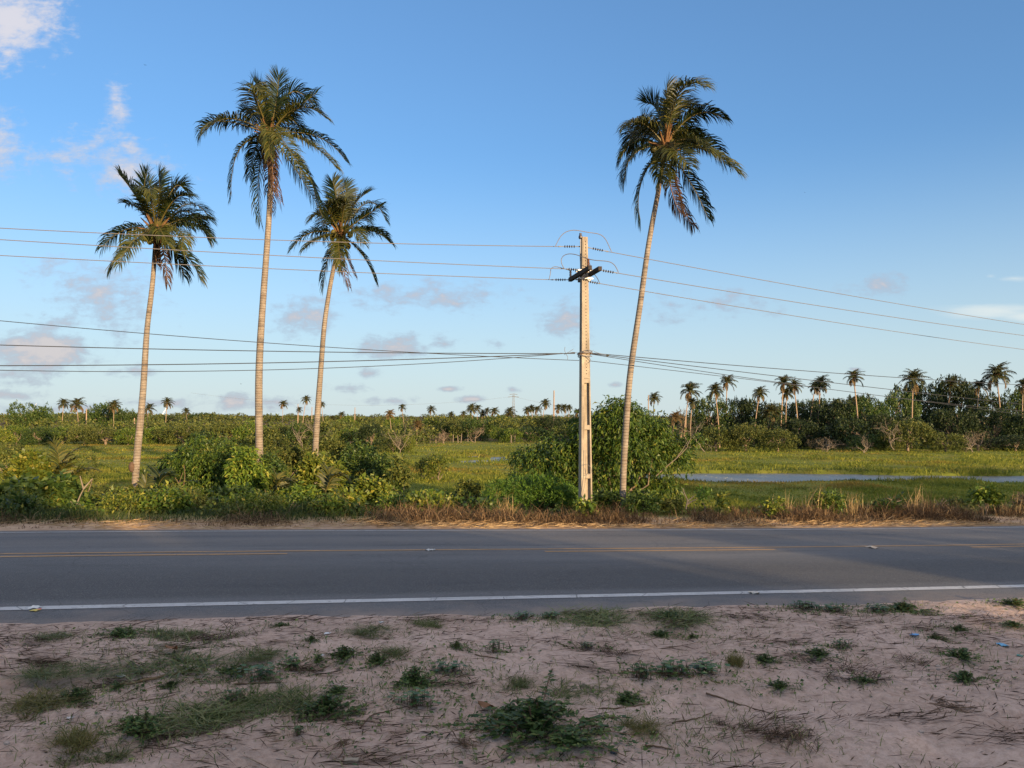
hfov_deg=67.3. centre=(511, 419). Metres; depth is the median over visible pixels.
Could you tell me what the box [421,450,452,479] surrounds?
shrub
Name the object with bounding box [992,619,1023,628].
weed clump
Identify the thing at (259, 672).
creeping vine
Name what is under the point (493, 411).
palm
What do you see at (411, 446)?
wood tree
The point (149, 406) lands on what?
palm
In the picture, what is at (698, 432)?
dead tree
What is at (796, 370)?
power line
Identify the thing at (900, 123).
sky
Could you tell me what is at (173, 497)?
ground cover
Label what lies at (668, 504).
shrub
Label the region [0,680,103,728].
grass tuft
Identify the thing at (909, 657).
dead grass tuft
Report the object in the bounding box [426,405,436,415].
palm
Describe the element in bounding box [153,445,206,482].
shrub
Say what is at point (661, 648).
fallen stalk
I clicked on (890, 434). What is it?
dead tree
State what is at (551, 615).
creeping vine
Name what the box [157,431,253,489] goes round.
shrub
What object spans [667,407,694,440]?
wood tree
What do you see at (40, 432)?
wood tree
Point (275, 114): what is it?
coconut palm
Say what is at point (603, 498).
shrub
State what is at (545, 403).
palm
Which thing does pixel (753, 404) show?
wood tree
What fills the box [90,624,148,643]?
weed clump
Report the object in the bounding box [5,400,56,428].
wood tree
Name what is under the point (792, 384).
power line
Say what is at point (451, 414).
palm
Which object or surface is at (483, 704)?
dead leaf
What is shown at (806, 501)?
dry grass clump
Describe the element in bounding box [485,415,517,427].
wood tree
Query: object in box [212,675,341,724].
grass tuft
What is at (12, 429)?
wood tree
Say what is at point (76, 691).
weed clump
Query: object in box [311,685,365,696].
weed clump
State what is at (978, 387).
palm
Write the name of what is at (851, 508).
dry grass clump
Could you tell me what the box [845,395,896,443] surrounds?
wood tree
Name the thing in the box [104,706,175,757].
weed clump
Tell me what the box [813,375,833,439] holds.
palm
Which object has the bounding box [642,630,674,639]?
weed clump
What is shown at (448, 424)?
wood tree
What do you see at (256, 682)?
fallen stalk
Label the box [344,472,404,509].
shrub
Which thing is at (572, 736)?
weed clump
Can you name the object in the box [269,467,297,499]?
young palm
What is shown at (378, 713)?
fallen stalk
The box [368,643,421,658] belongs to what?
grass tuft
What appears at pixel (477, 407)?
palm
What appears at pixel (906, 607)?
weed clump
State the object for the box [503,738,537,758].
fallen stalk
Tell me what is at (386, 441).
wood tree
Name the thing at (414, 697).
creeping vine
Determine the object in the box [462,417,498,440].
wood tree
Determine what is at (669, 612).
weed clump
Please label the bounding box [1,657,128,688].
grass tuft
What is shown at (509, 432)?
wood tree
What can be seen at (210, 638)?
dead grass tuft
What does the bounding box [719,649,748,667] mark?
grass tuft
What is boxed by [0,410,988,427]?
wood
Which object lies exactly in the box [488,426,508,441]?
wood tree
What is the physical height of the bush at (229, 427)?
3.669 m
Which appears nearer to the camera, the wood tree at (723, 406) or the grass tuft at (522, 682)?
the grass tuft at (522, 682)
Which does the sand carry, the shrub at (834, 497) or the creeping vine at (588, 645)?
the creeping vine at (588, 645)
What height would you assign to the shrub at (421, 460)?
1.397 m
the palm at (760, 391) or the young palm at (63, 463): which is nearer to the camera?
the young palm at (63, 463)
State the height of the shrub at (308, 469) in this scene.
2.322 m
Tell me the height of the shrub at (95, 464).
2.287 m
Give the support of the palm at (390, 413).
on the ground at (29, 526)
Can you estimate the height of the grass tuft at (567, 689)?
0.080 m
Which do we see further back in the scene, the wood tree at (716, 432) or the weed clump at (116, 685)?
the wood tree at (716, 432)
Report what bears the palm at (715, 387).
on the ground at (29, 526)
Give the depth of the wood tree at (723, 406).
95.43 m
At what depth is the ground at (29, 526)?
46.77 m
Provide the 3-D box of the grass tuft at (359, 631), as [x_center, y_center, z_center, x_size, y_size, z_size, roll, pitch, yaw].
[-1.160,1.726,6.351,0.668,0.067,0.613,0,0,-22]
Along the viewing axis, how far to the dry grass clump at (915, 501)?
20.41 m
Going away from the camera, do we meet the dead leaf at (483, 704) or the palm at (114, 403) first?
the dead leaf at (483, 704)
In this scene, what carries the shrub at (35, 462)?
on the ground at (29, 526)
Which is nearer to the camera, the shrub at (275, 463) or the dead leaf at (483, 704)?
the dead leaf at (483, 704)
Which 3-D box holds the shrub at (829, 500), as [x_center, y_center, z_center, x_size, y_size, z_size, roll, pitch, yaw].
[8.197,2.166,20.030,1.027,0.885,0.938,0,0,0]
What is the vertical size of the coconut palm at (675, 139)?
11.709 m
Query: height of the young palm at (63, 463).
1.608 m
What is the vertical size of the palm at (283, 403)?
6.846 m
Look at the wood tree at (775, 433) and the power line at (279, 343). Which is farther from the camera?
the wood tree at (775, 433)
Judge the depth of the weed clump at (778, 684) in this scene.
5.32 m
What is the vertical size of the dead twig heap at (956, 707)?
0.073 m
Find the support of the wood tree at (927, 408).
on the ground at (29, 526)
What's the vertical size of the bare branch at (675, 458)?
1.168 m
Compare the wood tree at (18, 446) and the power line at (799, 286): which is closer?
the power line at (799, 286)
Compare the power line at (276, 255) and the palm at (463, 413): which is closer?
the power line at (276, 255)
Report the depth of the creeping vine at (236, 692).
4.87 m
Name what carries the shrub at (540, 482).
on the ground at (29, 526)
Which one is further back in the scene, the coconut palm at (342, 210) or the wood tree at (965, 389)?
the wood tree at (965, 389)
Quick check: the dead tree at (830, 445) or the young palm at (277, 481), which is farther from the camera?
the dead tree at (830, 445)
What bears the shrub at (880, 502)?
on the ground at (29, 526)
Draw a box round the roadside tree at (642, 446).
[503,394,708,505]
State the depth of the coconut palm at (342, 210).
26.85 m
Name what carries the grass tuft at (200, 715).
on the sand
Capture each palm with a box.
[46,436,81,475]
[56,398,70,419]
[67,398,87,420]
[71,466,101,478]
[94,163,217,487]
[107,399,122,425]
[122,473,155,493]
[145,402,156,427]
[145,464,200,489]
[161,397,174,422]
[181,407,189,416]
[194,64,352,465]
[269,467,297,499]
[279,400,287,422]
[288,171,396,483]
[296,407,302,419]
[300,395,311,423]
[316,461,351,496]
[385,409,395,425]
[398,404,405,422]
[411,419,424,443]
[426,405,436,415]
[446,411,455,417]
[460,411,467,417]
[466,403,476,417]
[474,404,482,414]
[478,409,487,420]
[489,407,499,415]
[504,407,516,417]
[523,406,531,417]
[526,404,535,417]
[535,406,542,414]
[539,398,550,428]
[554,404,562,416]
[560,403,566,413]
[565,404,572,410]
[615,72,746,511]
[647,391,661,416]
[668,411,683,437]
[680,381,702,442]
[686,397,698,446]
[705,382,723,447]
[720,374,737,397]
[752,386,768,439]
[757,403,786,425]
[774,374,795,427]
[778,387,793,428]
[786,379,804,432]
[808,381,823,437]
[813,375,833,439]
[844,368,865,433]
[845,394,860,407]
[898,368,931,447]
[943,375,963,402]
[970,378,992,405]
[981,362,1016,438]
[1014,378,1023,444]
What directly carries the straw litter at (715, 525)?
on the ground at (29, 526)
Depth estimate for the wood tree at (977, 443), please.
80.19 m
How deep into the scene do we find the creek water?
45.47 m
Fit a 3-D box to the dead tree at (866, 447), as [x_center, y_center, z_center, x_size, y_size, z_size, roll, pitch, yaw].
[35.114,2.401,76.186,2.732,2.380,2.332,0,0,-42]
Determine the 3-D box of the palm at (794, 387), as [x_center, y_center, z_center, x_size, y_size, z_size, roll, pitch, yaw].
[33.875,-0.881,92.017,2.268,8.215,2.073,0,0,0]
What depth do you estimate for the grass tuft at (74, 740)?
4.20 m
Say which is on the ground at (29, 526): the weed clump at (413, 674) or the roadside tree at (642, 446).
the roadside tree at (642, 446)
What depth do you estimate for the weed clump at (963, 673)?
5.72 m
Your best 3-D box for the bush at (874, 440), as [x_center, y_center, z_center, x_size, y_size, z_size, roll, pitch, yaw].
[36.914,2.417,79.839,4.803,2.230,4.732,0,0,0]
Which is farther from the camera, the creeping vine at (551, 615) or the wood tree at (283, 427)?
the wood tree at (283, 427)
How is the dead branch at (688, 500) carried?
on the ground at (29, 526)
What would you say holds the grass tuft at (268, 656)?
on the sand
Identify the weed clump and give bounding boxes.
[56,687,96,708]
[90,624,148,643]
[99,682,128,691]
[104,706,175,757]
[156,680,180,690]
[188,664,247,683]
[269,621,286,627]
[287,693,370,724]
[304,635,321,642]
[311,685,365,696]
[313,655,325,662]
[321,644,370,663]
[358,651,400,669]
[390,665,462,696]
[442,669,641,756]
[448,640,475,651]
[480,703,518,731]
[510,719,647,759]
[612,690,644,705]
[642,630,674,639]
[647,609,683,620]
[756,653,795,666]
[756,679,800,693]
[793,647,847,660]
[849,674,877,687]
[883,597,944,614]
[929,632,948,641]
[929,647,983,667]
[945,664,986,684]
[954,624,984,633]
[989,597,1023,610]
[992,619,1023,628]
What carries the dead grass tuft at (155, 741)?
on the sand
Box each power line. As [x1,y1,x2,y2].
[0,228,557,246]
[0,239,562,268]
[0,255,551,279]
[0,320,578,360]
[0,352,574,371]
[0,353,563,365]
[1,345,574,353]
[590,353,1023,404]
[591,354,1019,410]
[592,361,1021,414]
[593,353,1018,384]
[600,283,1023,349]
[608,251,1023,324]
[618,273,1023,335]
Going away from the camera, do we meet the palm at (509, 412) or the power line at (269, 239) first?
the power line at (269, 239)
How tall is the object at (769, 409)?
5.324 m
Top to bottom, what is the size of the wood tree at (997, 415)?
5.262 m
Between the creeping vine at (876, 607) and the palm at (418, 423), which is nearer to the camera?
the creeping vine at (876, 607)
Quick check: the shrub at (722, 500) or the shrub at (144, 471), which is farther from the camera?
the shrub at (144, 471)
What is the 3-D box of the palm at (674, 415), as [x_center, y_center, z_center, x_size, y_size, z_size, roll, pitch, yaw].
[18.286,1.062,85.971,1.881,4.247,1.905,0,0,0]
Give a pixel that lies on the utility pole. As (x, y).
(584, 273)
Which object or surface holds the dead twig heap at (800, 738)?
on the sand
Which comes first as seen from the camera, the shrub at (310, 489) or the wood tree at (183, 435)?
the shrub at (310, 489)
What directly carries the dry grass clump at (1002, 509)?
on the ground at (29, 526)
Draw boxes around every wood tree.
[0,424,29,445]
[0,426,17,444]
[0,442,24,452]
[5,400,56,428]
[18,426,59,445]
[41,425,82,444]
[65,424,101,443]
[77,427,131,444]
[81,402,120,427]
[110,408,136,427]
[113,427,146,444]
[134,426,178,443]
[152,423,206,444]
[160,416,178,423]
[183,412,213,422]
[185,430,223,444]
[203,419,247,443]
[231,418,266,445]
[263,424,289,446]
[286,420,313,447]
[311,418,345,446]
[329,426,378,446]
[338,415,359,427]
[353,423,384,449]
[376,435,409,452]
[383,416,403,427]
[403,434,415,452]
[422,416,439,436]
[435,432,450,442]
[441,420,471,439]
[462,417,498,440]
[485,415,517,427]
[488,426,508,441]
[499,428,523,442]
[514,426,553,441]
[530,415,567,439]
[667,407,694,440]
[687,395,737,440]
[699,425,735,450]
[720,422,771,450]
[725,395,753,444]
[736,397,766,442]
[746,399,792,445]
[757,427,801,451]
[776,417,825,448]
[783,399,825,442]
[800,394,841,417]
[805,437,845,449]
[807,398,856,446]
[823,417,873,448]
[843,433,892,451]
[845,393,880,416]
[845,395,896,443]
[855,410,910,448]
[880,387,922,439]
[891,379,956,438]
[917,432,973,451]
[923,407,990,448]
[930,374,979,438]
[953,430,1001,450]
[954,390,1015,444]
[964,405,1023,445]
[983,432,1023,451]
[995,387,1023,422]
[1007,411,1023,445]
[1012,387,1023,411]
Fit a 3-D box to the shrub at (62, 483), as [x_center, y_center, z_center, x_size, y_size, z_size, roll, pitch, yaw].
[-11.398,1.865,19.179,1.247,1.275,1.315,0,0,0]
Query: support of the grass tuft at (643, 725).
on the sand
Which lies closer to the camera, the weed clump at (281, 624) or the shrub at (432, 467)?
the weed clump at (281, 624)
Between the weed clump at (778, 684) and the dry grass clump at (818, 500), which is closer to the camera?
the weed clump at (778, 684)
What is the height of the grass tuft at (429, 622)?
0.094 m
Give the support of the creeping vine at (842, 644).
on the sand
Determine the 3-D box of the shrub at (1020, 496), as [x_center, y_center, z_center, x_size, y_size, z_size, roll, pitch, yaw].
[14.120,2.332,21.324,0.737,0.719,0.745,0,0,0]
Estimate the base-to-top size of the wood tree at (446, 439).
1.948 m
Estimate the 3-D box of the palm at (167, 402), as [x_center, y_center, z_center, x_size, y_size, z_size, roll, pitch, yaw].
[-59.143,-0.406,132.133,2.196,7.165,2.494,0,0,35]
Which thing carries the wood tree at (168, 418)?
on the ground at (29, 526)
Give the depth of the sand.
5.24 m
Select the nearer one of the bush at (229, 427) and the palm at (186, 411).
the bush at (229, 427)
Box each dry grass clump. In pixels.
[496,493,518,514]
[801,489,816,510]
[806,485,822,512]
[841,489,862,517]
[906,489,922,510]
[994,498,1009,514]
[1002,493,1022,513]
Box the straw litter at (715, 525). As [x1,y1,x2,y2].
[1,515,1023,529]
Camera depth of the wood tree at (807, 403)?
108.13 m
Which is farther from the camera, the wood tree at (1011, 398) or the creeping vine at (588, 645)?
the wood tree at (1011, 398)
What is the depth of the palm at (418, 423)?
102.83 m
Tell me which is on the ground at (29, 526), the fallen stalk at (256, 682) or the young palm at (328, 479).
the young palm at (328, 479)
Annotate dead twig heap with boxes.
[324,748,367,763]
[332,734,360,749]
[446,730,483,750]
[780,722,823,744]
[904,694,983,712]
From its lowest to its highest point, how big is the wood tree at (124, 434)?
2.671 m
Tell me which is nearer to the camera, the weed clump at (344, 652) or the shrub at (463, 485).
the weed clump at (344, 652)
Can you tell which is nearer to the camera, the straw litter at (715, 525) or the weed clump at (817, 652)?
the weed clump at (817, 652)
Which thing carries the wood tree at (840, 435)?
on the ground at (29, 526)
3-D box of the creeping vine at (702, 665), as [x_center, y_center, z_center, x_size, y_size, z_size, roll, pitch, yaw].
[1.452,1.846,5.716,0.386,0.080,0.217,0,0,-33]
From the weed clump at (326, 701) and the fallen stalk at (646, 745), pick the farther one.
the weed clump at (326, 701)
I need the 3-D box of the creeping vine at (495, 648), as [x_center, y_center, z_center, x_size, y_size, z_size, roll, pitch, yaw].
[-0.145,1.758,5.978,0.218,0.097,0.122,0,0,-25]
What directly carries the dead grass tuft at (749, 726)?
on the sand
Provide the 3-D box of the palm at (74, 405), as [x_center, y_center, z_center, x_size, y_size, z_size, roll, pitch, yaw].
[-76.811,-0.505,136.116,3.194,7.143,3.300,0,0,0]
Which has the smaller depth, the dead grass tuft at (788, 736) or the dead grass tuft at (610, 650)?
the dead grass tuft at (788, 736)
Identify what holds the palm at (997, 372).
on the ground at (29, 526)
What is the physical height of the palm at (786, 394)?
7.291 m
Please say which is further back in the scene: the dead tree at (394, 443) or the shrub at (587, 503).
the dead tree at (394, 443)
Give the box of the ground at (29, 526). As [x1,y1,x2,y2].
[0,416,1023,530]
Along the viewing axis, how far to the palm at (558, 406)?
189.70 m
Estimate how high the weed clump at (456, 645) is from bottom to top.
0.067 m
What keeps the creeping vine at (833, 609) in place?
on the sand
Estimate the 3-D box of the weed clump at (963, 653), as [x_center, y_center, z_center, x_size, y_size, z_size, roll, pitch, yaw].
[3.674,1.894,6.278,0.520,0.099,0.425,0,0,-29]
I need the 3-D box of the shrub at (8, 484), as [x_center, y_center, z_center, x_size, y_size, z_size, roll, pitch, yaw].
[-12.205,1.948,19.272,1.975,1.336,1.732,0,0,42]
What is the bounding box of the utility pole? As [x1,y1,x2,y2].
[549,230,618,514]
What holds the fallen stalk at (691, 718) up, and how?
on the sand
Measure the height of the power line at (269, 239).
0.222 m
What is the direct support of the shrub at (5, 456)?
on the ground at (29, 526)
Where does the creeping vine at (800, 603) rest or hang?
on the sand
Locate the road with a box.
[0,526,1023,623]
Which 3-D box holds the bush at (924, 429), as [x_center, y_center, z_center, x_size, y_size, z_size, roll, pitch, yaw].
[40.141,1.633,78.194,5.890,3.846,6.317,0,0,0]
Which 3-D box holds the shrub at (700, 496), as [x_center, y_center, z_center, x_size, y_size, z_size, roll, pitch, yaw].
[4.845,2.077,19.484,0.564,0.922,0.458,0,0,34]
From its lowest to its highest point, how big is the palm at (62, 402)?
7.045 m
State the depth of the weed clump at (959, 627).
7.14 m
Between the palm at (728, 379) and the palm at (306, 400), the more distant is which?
the palm at (306, 400)
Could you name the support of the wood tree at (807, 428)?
on the ground at (29, 526)
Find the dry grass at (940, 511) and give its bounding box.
[0,488,1023,528]
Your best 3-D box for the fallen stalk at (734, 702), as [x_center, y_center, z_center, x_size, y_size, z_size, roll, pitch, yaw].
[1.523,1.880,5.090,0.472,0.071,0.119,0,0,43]
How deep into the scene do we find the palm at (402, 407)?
169.81 m
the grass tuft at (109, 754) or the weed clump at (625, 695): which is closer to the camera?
the grass tuft at (109, 754)
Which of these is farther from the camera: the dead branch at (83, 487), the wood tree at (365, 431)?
the wood tree at (365, 431)
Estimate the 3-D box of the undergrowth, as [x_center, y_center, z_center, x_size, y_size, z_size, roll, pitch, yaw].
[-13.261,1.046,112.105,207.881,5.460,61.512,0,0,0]
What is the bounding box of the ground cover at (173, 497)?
[0,479,1010,517]
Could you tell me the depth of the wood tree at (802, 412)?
96.14 m
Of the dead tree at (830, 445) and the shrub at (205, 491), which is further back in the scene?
the dead tree at (830, 445)
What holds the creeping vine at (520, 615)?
on the sand
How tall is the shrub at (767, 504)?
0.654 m
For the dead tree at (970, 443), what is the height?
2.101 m
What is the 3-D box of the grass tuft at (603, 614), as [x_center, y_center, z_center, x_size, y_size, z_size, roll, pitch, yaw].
[0.739,1.850,7.296,1.386,0.086,1.509,0,0,39]
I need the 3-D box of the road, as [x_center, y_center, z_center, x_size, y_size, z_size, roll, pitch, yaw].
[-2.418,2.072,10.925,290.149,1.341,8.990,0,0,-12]
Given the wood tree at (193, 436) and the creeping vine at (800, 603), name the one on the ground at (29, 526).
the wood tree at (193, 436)
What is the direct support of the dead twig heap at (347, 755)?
on the sand
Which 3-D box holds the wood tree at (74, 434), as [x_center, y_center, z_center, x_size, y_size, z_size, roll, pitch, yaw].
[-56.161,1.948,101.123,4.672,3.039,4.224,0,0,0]
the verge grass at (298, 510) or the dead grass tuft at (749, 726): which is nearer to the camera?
the dead grass tuft at (749, 726)
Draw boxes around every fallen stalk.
[111,669,207,688]
[234,681,280,684]
[359,706,404,728]
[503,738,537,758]
[580,703,649,709]
[621,671,718,682]
[632,644,687,650]
[645,744,672,749]
[672,712,711,723]
[706,692,772,713]
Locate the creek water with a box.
[453,456,1023,481]
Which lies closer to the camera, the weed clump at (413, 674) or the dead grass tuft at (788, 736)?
the dead grass tuft at (788, 736)
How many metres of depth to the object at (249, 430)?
95.18 m
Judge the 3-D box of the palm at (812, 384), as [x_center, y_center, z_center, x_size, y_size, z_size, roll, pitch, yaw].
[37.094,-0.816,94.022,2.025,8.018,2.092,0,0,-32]
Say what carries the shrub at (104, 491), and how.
on the ground at (29, 526)
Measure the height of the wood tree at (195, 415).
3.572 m
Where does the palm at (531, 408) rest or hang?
on the ground at (29, 526)
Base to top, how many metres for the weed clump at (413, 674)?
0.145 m
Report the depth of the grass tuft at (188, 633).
6.22 m
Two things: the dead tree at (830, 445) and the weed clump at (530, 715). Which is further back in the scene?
the dead tree at (830, 445)
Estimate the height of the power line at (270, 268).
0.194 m
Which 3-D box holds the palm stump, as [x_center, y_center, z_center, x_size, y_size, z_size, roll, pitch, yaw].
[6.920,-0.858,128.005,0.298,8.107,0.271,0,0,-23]
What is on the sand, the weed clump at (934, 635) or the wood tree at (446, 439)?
the weed clump at (934, 635)
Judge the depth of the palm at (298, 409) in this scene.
169.89 m
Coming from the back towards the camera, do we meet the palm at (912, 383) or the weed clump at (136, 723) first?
the palm at (912, 383)
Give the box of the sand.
[0,598,1023,767]
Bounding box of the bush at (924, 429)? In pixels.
[876,418,939,450]
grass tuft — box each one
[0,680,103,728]
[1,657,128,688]
[22,627,83,646]
[23,717,118,756]
[40,737,148,767]
[44,625,270,686]
[95,681,285,748]
[123,729,183,760]
[143,624,189,640]
[169,626,213,638]
[183,618,278,646]
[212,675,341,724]
[214,644,296,668]
[343,619,400,638]
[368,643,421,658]
[409,616,451,628]
[492,672,544,692]
[534,667,637,709]
[535,601,656,638]
[568,639,640,657]
[590,711,675,738]
[616,602,735,634]
[701,717,732,728]
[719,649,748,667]
[733,713,761,729]
[745,718,832,753]
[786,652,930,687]
[880,649,937,664]
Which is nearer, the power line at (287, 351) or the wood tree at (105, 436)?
the power line at (287, 351)
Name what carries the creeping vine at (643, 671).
on the sand
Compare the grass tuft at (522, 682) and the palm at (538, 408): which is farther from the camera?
the palm at (538, 408)
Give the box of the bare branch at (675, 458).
[656,438,690,475]
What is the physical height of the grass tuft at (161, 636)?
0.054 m
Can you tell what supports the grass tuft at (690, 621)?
on the sand
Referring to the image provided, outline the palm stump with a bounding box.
[553,390,554,420]
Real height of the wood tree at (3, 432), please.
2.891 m
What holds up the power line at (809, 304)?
attached to the utility pole
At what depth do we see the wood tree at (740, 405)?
97.56 m
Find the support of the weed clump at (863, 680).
on the sand
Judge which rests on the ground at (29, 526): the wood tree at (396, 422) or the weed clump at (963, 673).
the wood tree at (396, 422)
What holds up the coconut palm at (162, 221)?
on the ground at (29, 526)
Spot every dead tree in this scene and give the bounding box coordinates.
[292,423,311,447]
[384,422,414,451]
[437,430,448,442]
[466,428,483,442]
[678,417,718,451]
[817,439,844,451]
[851,435,870,452]
[875,418,905,449]
[963,436,978,451]
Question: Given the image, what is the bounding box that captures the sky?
[0,0,1023,416]
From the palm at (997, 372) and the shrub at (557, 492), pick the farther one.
the palm at (997, 372)
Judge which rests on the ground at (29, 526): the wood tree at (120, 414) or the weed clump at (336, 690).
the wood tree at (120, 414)
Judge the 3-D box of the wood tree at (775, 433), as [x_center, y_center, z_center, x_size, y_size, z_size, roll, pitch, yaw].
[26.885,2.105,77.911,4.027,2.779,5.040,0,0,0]
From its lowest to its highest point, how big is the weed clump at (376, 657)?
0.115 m
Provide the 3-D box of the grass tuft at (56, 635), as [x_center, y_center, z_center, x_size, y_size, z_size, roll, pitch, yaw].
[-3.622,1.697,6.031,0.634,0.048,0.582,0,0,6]
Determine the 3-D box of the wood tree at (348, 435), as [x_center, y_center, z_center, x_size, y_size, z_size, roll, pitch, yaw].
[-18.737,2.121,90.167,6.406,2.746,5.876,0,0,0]
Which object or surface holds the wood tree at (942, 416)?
on the ground at (29, 526)
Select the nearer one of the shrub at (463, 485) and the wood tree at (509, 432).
the shrub at (463, 485)
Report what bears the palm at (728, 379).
on the ground at (29, 526)
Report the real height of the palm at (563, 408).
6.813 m
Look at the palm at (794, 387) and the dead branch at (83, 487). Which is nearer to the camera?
the dead branch at (83, 487)
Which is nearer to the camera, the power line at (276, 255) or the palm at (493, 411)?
the power line at (276, 255)
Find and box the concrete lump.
[344,757,358,764]
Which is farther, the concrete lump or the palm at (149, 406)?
the palm at (149, 406)
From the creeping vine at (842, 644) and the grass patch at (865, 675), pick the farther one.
the creeping vine at (842, 644)
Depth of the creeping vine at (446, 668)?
5.47 m
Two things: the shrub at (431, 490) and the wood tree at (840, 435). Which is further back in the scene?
the wood tree at (840, 435)
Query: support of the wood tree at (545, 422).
on the ground at (29, 526)
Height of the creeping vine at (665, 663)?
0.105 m
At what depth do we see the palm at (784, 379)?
91.76 m
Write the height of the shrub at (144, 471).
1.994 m
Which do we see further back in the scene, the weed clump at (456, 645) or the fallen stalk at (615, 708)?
the weed clump at (456, 645)
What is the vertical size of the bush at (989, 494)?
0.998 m
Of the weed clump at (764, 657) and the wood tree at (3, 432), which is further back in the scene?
the wood tree at (3, 432)
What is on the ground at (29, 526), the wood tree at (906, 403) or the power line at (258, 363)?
the wood tree at (906, 403)
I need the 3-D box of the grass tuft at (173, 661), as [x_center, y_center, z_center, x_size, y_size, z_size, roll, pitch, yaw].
[-2.488,1.691,5.590,1.711,0.080,1.557,0,0,6]
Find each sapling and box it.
[383,452,415,494]
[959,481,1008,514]
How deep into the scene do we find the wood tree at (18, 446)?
70.26 m
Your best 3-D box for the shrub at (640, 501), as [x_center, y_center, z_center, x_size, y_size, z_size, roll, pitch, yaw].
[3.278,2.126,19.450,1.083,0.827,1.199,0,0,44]
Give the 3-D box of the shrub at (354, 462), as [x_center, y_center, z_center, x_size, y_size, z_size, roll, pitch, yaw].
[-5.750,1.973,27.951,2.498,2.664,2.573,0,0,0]
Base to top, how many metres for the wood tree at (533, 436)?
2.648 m
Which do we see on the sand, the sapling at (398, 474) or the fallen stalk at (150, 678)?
the fallen stalk at (150, 678)
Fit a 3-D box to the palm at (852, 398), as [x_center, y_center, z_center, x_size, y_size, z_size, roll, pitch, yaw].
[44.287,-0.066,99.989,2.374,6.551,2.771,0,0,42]
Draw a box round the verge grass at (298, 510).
[0,494,1018,523]
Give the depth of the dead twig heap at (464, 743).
4.22 m
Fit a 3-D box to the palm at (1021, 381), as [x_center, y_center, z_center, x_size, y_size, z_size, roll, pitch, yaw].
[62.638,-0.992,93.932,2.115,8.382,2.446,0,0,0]
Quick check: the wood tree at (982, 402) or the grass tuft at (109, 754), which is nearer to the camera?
the grass tuft at (109, 754)
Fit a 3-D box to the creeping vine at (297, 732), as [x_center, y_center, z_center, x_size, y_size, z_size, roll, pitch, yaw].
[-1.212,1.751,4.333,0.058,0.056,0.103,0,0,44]
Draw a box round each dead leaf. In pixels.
[165,645,177,649]
[478,701,494,707]
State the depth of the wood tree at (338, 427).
91.27 m
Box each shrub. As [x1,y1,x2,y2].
[0,440,19,470]
[0,448,55,478]
[0,471,60,498]
[38,469,85,503]
[74,448,104,491]
[88,480,123,498]
[139,463,158,479]
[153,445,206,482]
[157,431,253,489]
[185,485,214,495]
[207,482,268,502]
[220,445,269,492]
[246,431,311,499]
[258,450,291,498]
[276,481,321,510]
[291,448,351,496]
[293,430,363,490]
[325,484,369,506]
[334,438,384,491]
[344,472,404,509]
[364,452,411,493]
[410,487,451,508]
[413,455,441,478]
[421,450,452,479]
[450,478,483,505]
[479,470,577,510]
[540,484,577,510]
[570,494,599,517]
[592,487,624,511]
[617,487,664,514]
[658,496,685,515]
[694,484,713,514]
[713,491,731,515]
[757,496,788,519]
[807,487,847,513]
[823,488,847,511]
[866,495,905,517]
[936,496,977,512]
[1009,491,1023,513]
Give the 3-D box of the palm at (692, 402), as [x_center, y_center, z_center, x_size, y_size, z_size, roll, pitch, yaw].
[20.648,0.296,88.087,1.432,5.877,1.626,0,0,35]
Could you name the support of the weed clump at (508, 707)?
on the sand
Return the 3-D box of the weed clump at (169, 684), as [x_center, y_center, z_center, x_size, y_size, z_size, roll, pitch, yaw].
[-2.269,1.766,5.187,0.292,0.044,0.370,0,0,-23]
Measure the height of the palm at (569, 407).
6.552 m
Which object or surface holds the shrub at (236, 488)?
on the ground at (29, 526)
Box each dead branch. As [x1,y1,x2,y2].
[70,476,92,504]
[683,489,696,508]
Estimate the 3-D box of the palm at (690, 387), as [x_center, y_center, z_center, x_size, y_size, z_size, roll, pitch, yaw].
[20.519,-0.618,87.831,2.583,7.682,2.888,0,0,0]
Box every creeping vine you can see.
[222,687,246,703]
[237,662,283,681]
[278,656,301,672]
[288,724,306,736]
[387,687,440,709]
[429,659,467,674]
[482,639,508,653]
[503,610,539,620]
[540,611,560,618]
[580,642,595,649]
[625,663,655,679]
[651,656,693,677]
[682,658,730,676]
[787,600,820,610]
[816,602,846,611]
[830,637,850,648]
[861,603,894,612]
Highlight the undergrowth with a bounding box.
[0,412,1023,449]
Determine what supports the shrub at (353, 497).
on the ground at (29, 526)
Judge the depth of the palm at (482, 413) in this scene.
229.65 m
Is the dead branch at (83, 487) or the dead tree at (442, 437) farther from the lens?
the dead tree at (442, 437)
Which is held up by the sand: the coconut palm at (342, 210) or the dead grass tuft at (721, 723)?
the dead grass tuft at (721, 723)
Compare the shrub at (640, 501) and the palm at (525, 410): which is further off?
the palm at (525, 410)

